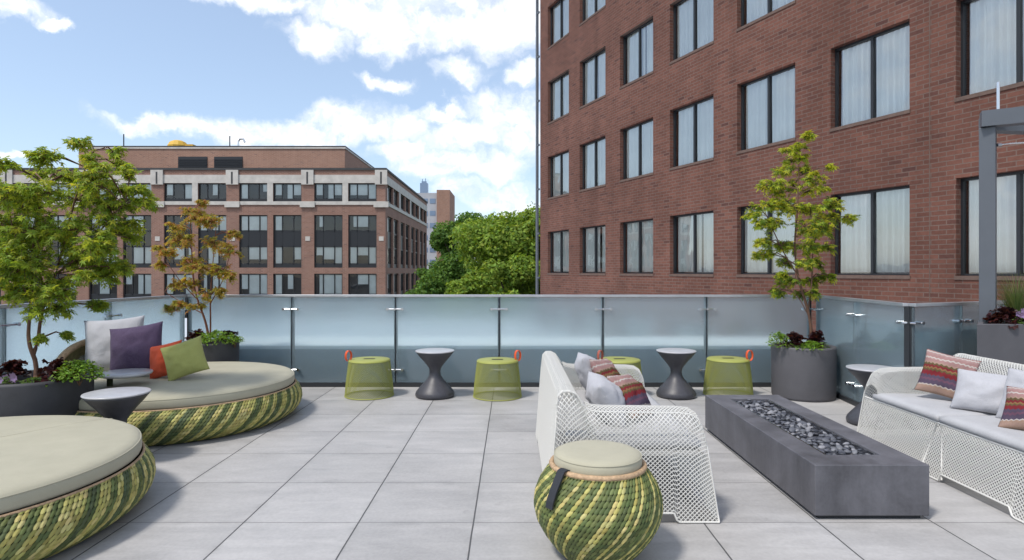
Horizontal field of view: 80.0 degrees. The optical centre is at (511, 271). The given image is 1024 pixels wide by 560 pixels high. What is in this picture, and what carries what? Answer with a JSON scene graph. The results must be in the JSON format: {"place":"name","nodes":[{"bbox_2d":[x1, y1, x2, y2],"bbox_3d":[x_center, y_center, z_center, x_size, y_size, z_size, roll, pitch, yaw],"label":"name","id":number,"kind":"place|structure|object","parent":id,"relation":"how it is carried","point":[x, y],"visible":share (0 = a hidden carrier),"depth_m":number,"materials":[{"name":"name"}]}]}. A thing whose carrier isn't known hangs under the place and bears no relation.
{"place":"outdoors","nodes":[
{"label":"outdoors","id":0,"kind":"place"},
{"bbox_2d":[0,146,427,317],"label":"office building","id":1,"kind":"structure","parent":0,"point":[324,220],"depth_m":70.24,"materials":[{"name":"brick"}]},
{"bbox_2d":[49,215,75,267],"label":"window","id":2,"kind":"structure","parent":1,"relation":"in","point":[59,217],"depth_m":70.36,"materials":[{"name":"black"}]},
{"bbox_2d":[90,275,116,301],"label":"window","id":3,"kind":"structure","parent":1,"relation":"in","point":[99,293],"depth_m":70.31,"materials":[{"name":"black"}]},
{"bbox_2d":[124,215,150,267],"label":"window","id":4,"kind":"structure","parent":1,"relation":"in","point":[140,256],"depth_m":70.36,"materials":[{"name":"black"}]},
{"bbox_2d":[124,274,150,300],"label":"window","id":5,"kind":"structure","parent":1,"relation":"in","point":[139,285],"depth_m":70.36,"materials":[{"name":"black"}]},
{"bbox_2d":[165,183,191,200],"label":"window","id":6,"kind":"structure","parent":1,"relation":"in","point":[175,191],"depth_m":70.36,"materials":[{"name":"black"}]},
{"bbox_2d":[165,215,191,267],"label":"window","id":7,"kind":"structure","parent":1,"relation":"in","point":[175,219],"depth_m":70.36,"materials":[{"name":"black"}]},
{"bbox_2d":[165,274,191,317],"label":"window","id":8,"kind":"structure","parent":1,"relation":"in","point":[168,277],"depth_m":70.36,"materials":[{"name":"black"}]},
{"bbox_2d":[167,140,195,145],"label":"roof hood","id":9,"kind":"object","parent":1,"relation":"on","point":[176,143],"visible":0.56,"depth_m":73.25,"materials":[{"name":"yellow"}]},
{"bbox_2d":[199,183,225,200],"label":"window","id":10,"kind":"structure","parent":1,"relation":"in","point":[210,191],"depth_m":70.89,"materials":[{"name":"black"}]},
{"bbox_2d":[199,215,225,267],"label":"window","id":11,"kind":"structure","parent":1,"relation":"in","point":[207,254],"depth_m":70.24,"materials":[{"name":"black"}]},
{"bbox_2d":[199,274,225,294],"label":"window","id":12,"kind":"structure","parent":1,"relation":"in","point":[206,283],"depth_m":70.36,"materials":[{"name":"black"}]},
{"bbox_2d":[240,183,266,200],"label":"window","id":13,"kind":"structure","parent":1,"relation":"in","point":[250,191],"depth_m":70.36,"materials":[{"name":"black"}]},
{"bbox_2d":[240,215,266,267],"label":"window","id":14,"kind":"structure","parent":1,"relation":"in","point":[253,243],"depth_m":70.24,"materials":[{"name":"black"}]},
{"bbox_2d":[240,274,266,294],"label":"window","id":15,"kind":"structure","parent":1,"relation":"in","point":[252,284],"depth_m":70.36,"materials":[{"name":"black"}]},
{"bbox_2d":[274,183,300,200],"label":"window","id":16,"kind":"structure","parent":1,"relation":"in","point":[284,191],"depth_m":70.36,"materials":[{"name":"black"}]},
{"bbox_2d":[274,215,300,267],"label":"window","id":17,"kind":"structure","parent":1,"relation":"in","point":[287,234],"depth_m":70.24,"materials":[{"name":"black"}]},
{"bbox_2d":[274,274,300,294],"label":"window","id":18,"kind":"structure","parent":1,"relation":"in","point":[286,284],"depth_m":70.36,"materials":[{"name":"black"}]},
{"bbox_2d":[315,183,341,200],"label":"window","id":19,"kind":"structure","parent":1,"relation":"in","point":[325,191],"depth_m":70.36,"materials":[{"name":"black"}]},
{"bbox_2d":[315,215,341,267],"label":"window","id":20,"kind":"structure","parent":1,"relation":"in","point":[328,234],"depth_m":70.24,"materials":[{"name":"black"}]},
{"bbox_2d":[315,274,341,294],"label":"window","id":21,"kind":"structure","parent":1,"relation":"in","point":[327,284],"depth_m":70.36,"materials":[{"name":"black"}]},
{"bbox_2d":[349,183,376,200],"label":"window","id":22,"kind":"structure","parent":1,"relation":"in","point":[357,191],"depth_m":70.36,"materials":[{"name":"black"}]},
{"bbox_2d":[349,215,376,267],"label":"window","id":23,"kind":"structure","parent":1,"relation":"in","point":[362,228],"depth_m":70.24,"materials":[{"name":"black"}]},
{"bbox_2d":[349,274,376,294],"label":"window","id":24,"kind":"structure","parent":1,"relation":"in","point":[359,284],"depth_m":70.36,"materials":[{"name":"black"}]},
{"bbox_2d":[388,217,390,267],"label":"window","id":25,"kind":"structure","parent":1,"relation":"in","point":[389,219],"depth_m":73.40,"materials":[{"name":"black"}]},
{"bbox_2d":[394,220,396,267],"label":"window","id":26,"kind":"structure","parent":1,"relation":"in","point":[395,222],"depth_m":77.18,"materials":[{"name":"black"}]},
{"bbox_2d":[0,0,539,261],"label":"sky","id":27,"kind":"structure","parent":0,"point":[442,92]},
{"bbox_2d":[420,178,427,192],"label":"office tower","id":28,"kind":"structure","parent":0,"point":[423,186],"depth_m":418.00,"materials":[{"name":"blue glass"}]},
{"bbox_2d":[418,190,454,268],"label":"apartment block","id":29,"kind":"structure","parent":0,"point":[440,205],"depth_m":150.00,"materials":[{"name":"concrete"}]},
{"label":"ground","id":30,"kind":"structure","parent":0,"visible":0},
{"bbox_2d":[536,0,1023,331],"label":"brick building","id":31,"kind":"structure","parent":30,"relation":"on","point":[669,129],"depth_m":15.83,"materials":[{"name":"red"}]},
{"bbox_2d":[547,0,568,49],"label":"window","id":32,"kind":"structure","parent":31,"relation":"in","point":[561,11],"depth_m":26.09,"materials":[{"name":"black"}]},
{"bbox_2d":[547,71,568,124],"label":"window","id":33,"kind":"structure","parent":31,"relation":"in","point":[560,86],"depth_m":26.07,"materials":[{"name":"black"}]},
{"bbox_2d":[547,151,568,199],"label":"window","id":34,"kind":"structure","parent":31,"relation":"in","point":[560,162],"depth_m":26.07,"materials":[{"name":"black"}]},
{"bbox_2d":[547,230,568,274],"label":"window","id":35,"kind":"structure","parent":31,"relation":"in","point":[561,238],"depth_m":26.07,"materials":[{"name":"black"}]},
{"bbox_2d":[579,225,605,274],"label":"window","id":36,"kind":"structure","parent":31,"relation":"in","point":[595,235],"depth_m":23.74,"materials":[{"name":"black"}]},
{"bbox_2d":[579,137,605,191],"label":"window","id":37,"kind":"structure","parent":31,"relation":"in","point":[594,151],"depth_m":23.68,"materials":[{"name":"black"}]},
{"bbox_2d":[579,49,605,108],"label":"window","id":38,"kind":"structure","parent":31,"relation":"in","point":[593,67],"depth_m":23.74,"materials":[{"name":"black"}]},
{"bbox_2d":[579,0,605,25],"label":"window","id":39,"kind":"structure","parent":31,"relation":"in","point":[593,7],"depth_m":23.92,"materials":[{"name":"black"}]},
{"bbox_2d":[619,219,652,275],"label":"window","id":40,"kind":"structure","parent":31,"relation":"in","point":[639,233],"depth_m":20.98,"materials":[{"name":"black"}]},
{"bbox_2d":[619,119,652,182],"bbox_3d":[4.350,-4.084,20.810,0.346,1.885,1.976,0,0,-23],"label":"window","id":41,"kind":"structure","parent":31,"relation":"in","point":[639,136],"depth_m":20.91,"materials":[{"name":"black"}]},
{"bbox_2d":[619,19,652,89],"bbox_3d":[4.425,-7.384,20.842,0.510,1.885,1.976,0,0,-23],"label":"window","id":42,"kind":"structure","parent":31,"relation":"in","point":[640,43],"depth_m":20.98,"materials":[{"name":"black"}]},
{"bbox_2d":[669,211,713,276],"bbox_3d":[5.529,-0.783,18.262,0.510,1.885,1.999,0,0,-23],"label":"window","id":43,"kind":"structure","parent":31,"relation":"in","point":[695,230],"depth_m":18.34,"materials":[{"name":"black"}]},
{"bbox_2d":[669,96,713,170],"bbox_3d":[5.529,-4.083,18.262,0.510,1.885,1.999,0,0,-23],"label":"window","id":44,"kind":"structure","parent":31,"relation":"in","point":[695,123],"depth_m":18.24,"materials":[{"name":"black"}]},
{"bbox_2d":[669,0,713,64],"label":"window","id":45,"kind":"structure","parent":31,"relation":"in","point":[695,17],"depth_m":18.43,"materials":[{"name":"black"}]},
{"bbox_2d":[736,201,795,277],"bbox_3d":[6.648,-0.783,15.647,0.510,1.885,1.943,0,0,-23],"label":"window","id":46,"kind":"structure","parent":31,"relation":"in","point":[768,267],"depth_m":15.91,"materials":[{"name":"black"}]},
{"bbox_2d":[736,65,795,154],"bbox_3d":[6.573,-4.084,15.615,0.346,1.885,1.943,0,0,-23],"label":"window","id":47,"kind":"structure","parent":31,"relation":"in","point":[770,102],"depth_m":15.60,"materials":[{"name":"black"}]},
{"bbox_2d":[736,0,795,31],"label":"window","id":48,"kind":"structure","parent":31,"relation":"in","point":[757,10],"depth_m":16.02,"materials":[{"name":"black"}]},
{"bbox_2d":[829,21,909,131],"bbox_3d":[7.761,-4.083,13.047,0.510,1.885,1.832,0,0,-23],"label":"window","id":49,"kind":"structure","parent":31,"relation":"in","point":[876,73],"depth_m":12.99,"materials":[{"name":"black"}]},
{"bbox_2d":[835,185,909,278],"bbox_3d":[7.761,-0.783,13.047,0.510,1.885,1.832,0,0,-23],"label":"window","id":50,"kind":"structure","parent":31,"relation":"in","point":[877,246],"depth_m":13.00,"materials":[{"name":"black"}]},
{"bbox_2d":[954,170,1023,280],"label":"window","id":51,"kind":"structure","parent":31,"relation":"in","point":[1010,185],"depth_m":10.85,"materials":[{"name":"black"}]},
{"bbox_2d":[954,0,1023,101],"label":"window","id":52,"kind":"structure","parent":31,"relation":"in","point":[996,26],"depth_m":10.96,"materials":[{"name":"black"}]},
{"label":"pavement","id":53,"kind":"structure","parent":0,"visible":0},
{"bbox_2d":[448,201,539,294],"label":"broadleaf tree","id":54,"kind":"object","parent":53,"relation":"on","point":[502,238],"visible":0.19,"depth_m":42.74,"materials":[{"name":"plant"}]},
{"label":"road","id":55,"kind":"structure","parent":0,"visible":0},
{"bbox_2d":[444,275,491,294],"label":"broadleaf tree","id":56,"kind":"object","parent":55,"relation":"on","point":[459,289],"visible":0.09,"depth_m":41.74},
{"bbox_2d":[477,253,539,294],"bbox_3d":[0.745,6.163,40.071,5.990,14.766,6.244,0,0,43],"label":"broadleaf tree","id":57,"kind":"object","parent":55,"relation":"on","point":[515,274],"visible":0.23,"depth_m":38.90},
{"bbox_3d":[1.262,7.689,2.188,12.326,11.690,10.316,0,0,0],"label":"podium building","id":58,"kind":"object","parent":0,"visible":0},
{"bbox_2d":[4,387,1023,559],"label":"terrace floor","id":59,"kind":"structure","parent":58,"relation":"on","point":[334,473],"depth_m":3.54,"materials":[{"name":"tile"}]},
{"bbox_2d":[0,369,93,416],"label":"planter","id":60,"kind":"object","parent":59,"relation":"on","point":[55,397],"visible":0.3,"depth_m":4.37,"materials":[{"name":"concrete"}]},
{"bbox_2d":[0,373,20,383],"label":"viola plant","id":61,"kind":"object","parent":60,"relation":"in","point":[11,378],"visible":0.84,"depth_m":4.38,"materials":[{"name":"purple plant"}]},
{"bbox_2d":[0,359,31,383],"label":"heuchera plant","id":62,"kind":"object","parent":60,"relation":"on","point":[13,366],"visible":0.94,"depth_m":4.61,"materials":[{"name":"purple plant"}]},
{"bbox_2d":[34,357,79,384],"bbox_3d":[-3.342,0.743,4.500,0.271,0.224,0.263,0,0,-31],"label":"heuchera plant","id":63,"kind":"object","parent":60,"relation":"on","point":[51,367],"visible":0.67,"depth_m":4.46,"materials":[{"name":"purple plant"}]},
{"bbox_2d":[48,359,108,385],"bbox_3d":[-3.192,0.745,4.501,0.364,0.201,0.359,0,0,44],"label":"bedding plant","id":64,"kind":"object","parent":60,"relation":"in","point":[78,366],"visible":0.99,"depth_m":4.46,"materials":[{"name":"green plant"}]},
{"bbox_2d":[0,135,163,376],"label":"maple tree","id":65,"kind":"object","parent":60,"relation":"in","point":[21,264],"visible":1,"depth_m":4.49,"materials":[{"name":"green plant"}]},
{"bbox_2d":[0,415,155,559],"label":"daybed","id":66,"kind":"object","parent":59,"relation":"on","point":[43,458],"visible":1,"depth_m":3.02,"materials":[{"name":"fabric"}]},
{"bbox_2d":[0,295,186,372],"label":"glass balustrade","id":67,"kind":"object","parent":59,"relation":"on","point":[13,340],"visible":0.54,"depth_m":5.57,"materials":[{"name":"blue glass"}]},
{"bbox_2d":[80,387,151,422],"bbox_3d":[-2.750,1.087,4.250,0.416,0.493,0.416,0,0,0],"label":"side table","id":68,"kind":"object","parent":59,"relation":"on","point":[120,403],"visible":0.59,"depth_m":4.16,"materials":[{"name":"grey plastic"}]},
{"bbox_2d":[56,339,301,445],"bbox_3d":[-3.011,0.979,5.520,2.114,0.710,2.092,0,0,0],"label":"daybed","id":69,"kind":"object","parent":59,"relation":"on","point":[201,405],"visible":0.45,"depth_m":4.94,"materials":[{"name":"wicker"}]},
{"bbox_2d":[84,315,144,374],"bbox_3d":[-3.660,0.684,5.620,0.500,0.520,0.250,-5,-15,-15],"label":"pillow","id":70,"kind":"object","parent":69,"relation":"on","point":[97,342],"visible":0.55,"depth_m":5.53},
{"bbox_2d":[96,368,152,386],"bbox_3d":[-3.170,1.079,5.000,0.400,0.509,0.400,0,0,0],"label":"side table","id":71,"kind":"object","parent":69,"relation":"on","point":[125,373],"visible":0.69,"depth_m":4.97,"materials":[{"name":"grey"}]},
{"bbox_2d":[110,321,162,369],"bbox_3d":[-3.360,0.703,5.459,0.460,0.460,0.230,-9,-17,-7],"label":"pillow","id":72,"kind":"object","parent":69,"relation":"on","point":[130,347],"visible":0.7,"depth_m":5.39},
{"bbox_2d":[149,340,181,378],"bbox_3d":[-3.050,0.782,5.380,0.290,0.310,0.166,-13,-22,-3],"label":"pillow","id":73,"kind":"object","parent":69,"relation":"on","point":[157,365],"visible":0.51,"depth_m":5.31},
{"bbox_2d":[160,335,209,380],"bbox_3d":[-2.840,0.760,5.301,0.340,0.320,0.180,-19,-16,-16],"label":"pillow","id":74,"kind":"object","parent":69,"relation":"on","point":[184,358],"visible":1,"depth_m":5.24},
{"bbox_2d":[202,339,238,361],"bbox_3d":[-3.300,1.054,6.730,0.540,0.560,0.540,0,0,0],"label":"planter","id":75,"kind":"object","parent":59,"relation":"on","point":[221,351],"visible":0.18,"depth_m":6.55,"materials":[{"name":"concrete"}]},
{"bbox_2d":[184,328,204,339],"bbox_3d":[-3.450,0.729,6.672,0.260,0.204,0.288,0,0,0],"label":"heuchera plant","id":76,"kind":"object","parent":75,"relation":"on","point":[193,334],"visible":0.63,"depth_m":6.66,"materials":[{"name":"purple plant"}]},
{"bbox_2d":[150,199,243,335],"bbox_3d":[-3.497,-0.055,6.756,1.036,1.536,0.727,0,0,0],"label":"maple tree","id":77,"kind":"object","parent":75,"relation":"in","point":[206,220],"visible":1,"depth_m":6.69,"materials":[{"name":"orange plant"}]},
{"bbox_2d":[189,330,237,345],"bbox_3d":[-3.219,0.726,6.572,0.476,0.200,0.476,0,0,0],"label":"bedding plant","id":78,"kind":"object","parent":75,"relation":"on","point":[215,336],"visible":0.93,"depth_m":6.53,"materials":[{"name":"green plant"}]},
{"bbox_2d":[344,350,393,399],"bbox_3d":[-1.530,1.087,6.550,0.524,0.489,0.524,0,0,0],"label":"stool","id":79,"kind":"object","parent":59,"relation":"on","point":[368,362],"visible":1,"depth_m":6.43,"materials":[{"name":"green"}]},
{"bbox_2d":[415,348,454,399],"bbox_3d":[-0.820,1.087,6.500,0.416,0.493,0.416,0,0,0],"label":"side table","id":80,"kind":"object","parent":59,"relation":"on","point":[435,385],"visible":1,"depth_m":6.39,"materials":[{"name":"grey plastic"}]},
{"bbox_2d":[473,350,521,400],"bbox_3d":[-0.155,1.087,6.500,0.524,0.489,0.524,0,0,0],"label":"stool","id":81,"kind":"object","parent":59,"relation":"on","point":[494,362],"visible":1,"depth_m":6.38,"materials":[{"name":"green"}]},
{"bbox_2d":[185,295,812,386],"bbox_3d":[-0.148,0.802,7.055,7.224,1.063,0.100,0,0,0],"label":"glass balustrade","id":82,"kind":"object","parent":59,"relation":"on","point":[309,340],"visible":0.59,"depth_m":7.04,"materials":[{"name":"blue glass"}]},
{"bbox_2d":[534,440,662,559],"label":"ottoman","id":83,"kind":"object","parent":59,"relation":"on","point":[598,499],"visible":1,"depth_m":2.68,"materials":[{"name":"wicker"}]},
{"bbox_2d":[597,350,642,383],"bbox_3d":[1.155,1.087,6.550,0.524,0.489,0.524,0,0,0],"label":"stool","id":84,"kind":"object","parent":59,"relation":"on","point":[624,360],"visible":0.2,"depth_m":6.48,"materials":[{"name":"yellow"}]},
{"bbox_2d":[536,351,719,522],"bbox_3d":[0.646,0.985,4.080,0.910,0.692,1.721,0,0,0],"label":"sofa","id":85,"kind":"object","parent":59,"relation":"on","point":[691,463],"visible":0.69,"depth_m":3.29,"materials":[{"name":"white"}]},
{"bbox_2d":[575,390,661,411],"bbox_3d":[0.765,0.954,4.442,0.554,0.064,0.715,0,0,0],"label":"seat cushion","id":86,"kind":"object","parent":85,"relation":"on","point":[581,394],"visible":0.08,"depth_m":4.46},
{"bbox_2d":[574,352,595,389],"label":"pillow","id":87,"kind":"object","parent":86,"relation":"on","point":[582,366],"visible":0.45,"depth_m":4.38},
{"bbox_2d":[589,358,619,377],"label":"pillow","id":88,"kind":"object","parent":86,"relation":"on","point":[605,367],"visible":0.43,"depth_m":4.29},
{"bbox_2d":[587,411,700,447],"bbox_3d":[0.765,0.954,3.718,0.554,0.064,0.715,0,0,0],"label":"seat cushion","id":89,"kind":"object","parent":85,"relation":"on","point":[652,439],"visible":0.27,"depth_m":3.43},
{"bbox_2d":[585,371,625,428],"bbox_3d":[0.582,0.790,3.780,0.215,0.300,0.420,-30,3,0],"label":"pillow","id":90,"kind":"object","parent":89,"relation":"on","point":[601,390],"visible":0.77,"depth_m":3.63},
{"bbox_2d":[607,374,650,418],"bbox_3d":[0.753,0.791,3.881,0.172,0.310,0.360,-41,-26,22],"label":"pillow","id":91,"kind":"object","parent":89,"relation":"on","point":[632,389],"visible":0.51,"depth_m":3.79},
{"bbox_2d":[656,348,696,399],"bbox_3d":[1.748,1.087,6.500,0.416,0.493,0.416,0,0,0],"label":"side table","id":92,"kind":"object","parent":59,"relation":"on","point":[675,385],"visible":1,"depth_m":6.39,"materials":[{"name":"grey plastic"}]},
{"bbox_2d":[703,350,753,394],"bbox_3d":[2.335,1.087,6.600,0.524,0.489,0.524,0,0,0],"label":"stool","id":93,"kind":"object","parent":59,"relation":"on","point":[713,360],"visible":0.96,"depth_m":6.49,"materials":[{"name":"green"}]},
{"bbox_2d":[771,342,836,401],"bbox_3d":[3.100,1.062,6.500,0.636,0.545,0.636,0,0,0],"label":"planter","id":94,"kind":"object","parent":59,"relation":"on","point":[804,375],"visible":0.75,"depth_m":6.23,"materials":[{"name":"concrete"}]},
{"bbox_2d":[765,331,796,347],"bbox_3d":[2.829,0.737,6.402,0.311,0.218,0.304,0,0,0],"label":"bedding plant","id":95,"kind":"object","parent":94,"relation":"in","point":[781,335],"visible":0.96,"depth_m":6.38,"materials":[{"name":"green plant"}]},
{"bbox_2d":[781,331,805,347],"bbox_3d":[2.945,0.736,6.359,0.243,0.219,0.217,0,0,0],"label":"heuchera plant","id":96,"kind":"object","parent":94,"relation":"on","point":[795,338],"visible":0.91,"depth_m":6.32,"materials":[{"name":"purple plant"}]},
{"bbox_2d":[740,129,860,347],"bbox_3d":[3.034,-0.322,6.486,1.036,2.286,1.014,0,0,-43],"label":"maple tree","id":97,"kind":"object","parent":94,"relation":"on","point":[817,228],"visible":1,"depth_m":6.47,"materials":[{"name":"green plant"}]},
{"bbox_2d":[794,340,826,350],"bbox_3d":[3.071,0.783,6.299,0.333,0.146,0.318,0,0,17],"label":"bedding plant","id":98,"kind":"object","parent":94,"relation":"on","point":[808,344],"visible":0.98,"depth_m":6.25,"materials":[{"name":"green plant"}]},
{"bbox_2d":[806,329,825,348],"bbox_3d":[3.184,0.726,6.421,0.187,0.237,0.211,0,0,41],"label":"heuchera plant","id":99,"kind":"object","parent":94,"relation":"on","point":[816,336],"visible":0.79,"depth_m":6.39,"materials":[{"name":"purple plant"}]},
{"bbox_2d":[705,395,928,517],"bbox_3d":[1.930,1.186,4.200,0.616,0.296,1.860,0,0,0],"label":"fire table","id":100,"kind":"object","parent":59,"relation":"on","point":[882,480],"visible":0.9,"depth_m":3.42,"materials":[{"name":"concrete"}]},
{"bbox_2d":[813,295,911,428],"bbox_3d":[3.422,0.802,6.090,0.100,1.063,1.903,0,0,5],"label":"glass balustrade","id":101,"kind":"object","parent":59,"relation":"on","point":[860,331],"visible":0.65,"depth_m":5.97,"materials":[{"name":"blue glass"}]},
{"bbox_2d":[846,364,899,428],"bbox_3d":[3.150,1.087,5.330,0.416,0.493,0.416,0,0,0],"label":"side table","id":102,"kind":"object","parent":59,"relation":"on","point":[861,373],"visible":0.48,"depth_m":5.28,"materials":[{"name":"grey plastic"}]},
{"bbox_2d":[857,353,1023,523],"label":"sofa","id":103,"kind":"object","parent":59,"relation":"on","point":[877,383],"visible":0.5,"depth_m":4.05,"materials":[{"name":"white"}]},
{"bbox_2d":[873,393,995,421],"bbox_3d":[3.030,0.954,4.302,0.554,0.065,0.715,0,0,0],"label":"seat cushion","id":104,"kind":"object","parent":103,"relation":"on","point":[932,406],"visible":0.69,"depth_m":4.26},
{"bbox_2d":[914,349,980,398],"bbox_3d":[3.130,0.751,4.390,0.330,0.330,0.121,15,-14,42],"label":"pillow","id":105,"kind":"object","parent":104,"relation":"on","point":[938,375],"visible":0.76,"depth_m":4.38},
{"bbox_2d":[939,415,1023,451],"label":"seat cushion","id":106,"kind":"object","parent":103,"relation":"on","point":[987,427],"visible":0.83,"depth_m":3.61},
{"bbox_2d":[950,368,1006,413],"bbox_3d":[3.130,0.799,4.000,0.174,0.290,0.400,37,-21,-34],"label":"pillow","id":107,"kind":"object","parent":106,"relation":"on","point":[978,391],"visible":0.64,"depth_m":4.00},
{"bbox_2d":[995,368,1023,418],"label":"pillow","id":108,"kind":"object","parent":106,"relation":"on","point":[1015,377],"visible":0.52,"depth_m":3.81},
{"bbox_2d":[998,386,1023,429],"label":"pillow","id":109,"kind":"object","parent":106,"relation":"on","point":[1012,417],"visible":1,"depth_m":3.60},
{"bbox_2d":[904,301,1008,429],"bbox_3d":[3.953,0.802,5.380,1.323,1.063,0.100,0,0,-22],"label":"glass balustrade","id":110,"kind":"object","parent":59,"relation":"on","point":[948,328],"visible":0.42,"depth_m":5.25,"materials":[{"name":"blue glass"}]},
{"bbox_2d":[977,320,1023,374],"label":"planter","id":111,"kind":"object","parent":59,"relation":"on","point":[1002,342],"visible":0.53,"depth_m":4.95,"materials":[{"name":"concrete"}]},
{"bbox_2d":[983,306,1023,329],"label":"heuchera plant","id":112,"kind":"object","parent":111,"relation":"in","point":[1004,312],"visible":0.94,"depth_m":5.03,"materials":[{"name":"purple plant"}]},
{"bbox_2d":[988,272,1023,321],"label":"grass tuft","id":113,"kind":"object","parent":111,"relation":"on","point":[1015,300],"visible":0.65,"depth_m":5.17,"materials":[{"name":"green plant"}]},
{"bbox_2d":[979,82,1023,323],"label":"pergola","id":114,"kind":"object","parent":59,"relation":"on","point":[993,123],"visible":0.64,"depth_m":5.15,"materials":[{"name":"silver metal"}]},
{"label":"lawn","id":115,"kind":"structure","parent":0,"visible":0},
{"bbox_2d":[403,260,444,294],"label":"broadleaf tree","id":116,"kind":"object","parent":115,"relation":"on","point":[420,272],"visible":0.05,"depth_m":60.98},
{"bbox_2d":[414,211,498,294],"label":"broadleaf tree","id":117,"kind":"object","parent":115,"relation":"on","point":[451,267],"visible":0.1,"depth_m":53.77,"materials":[{"name":"plant"}]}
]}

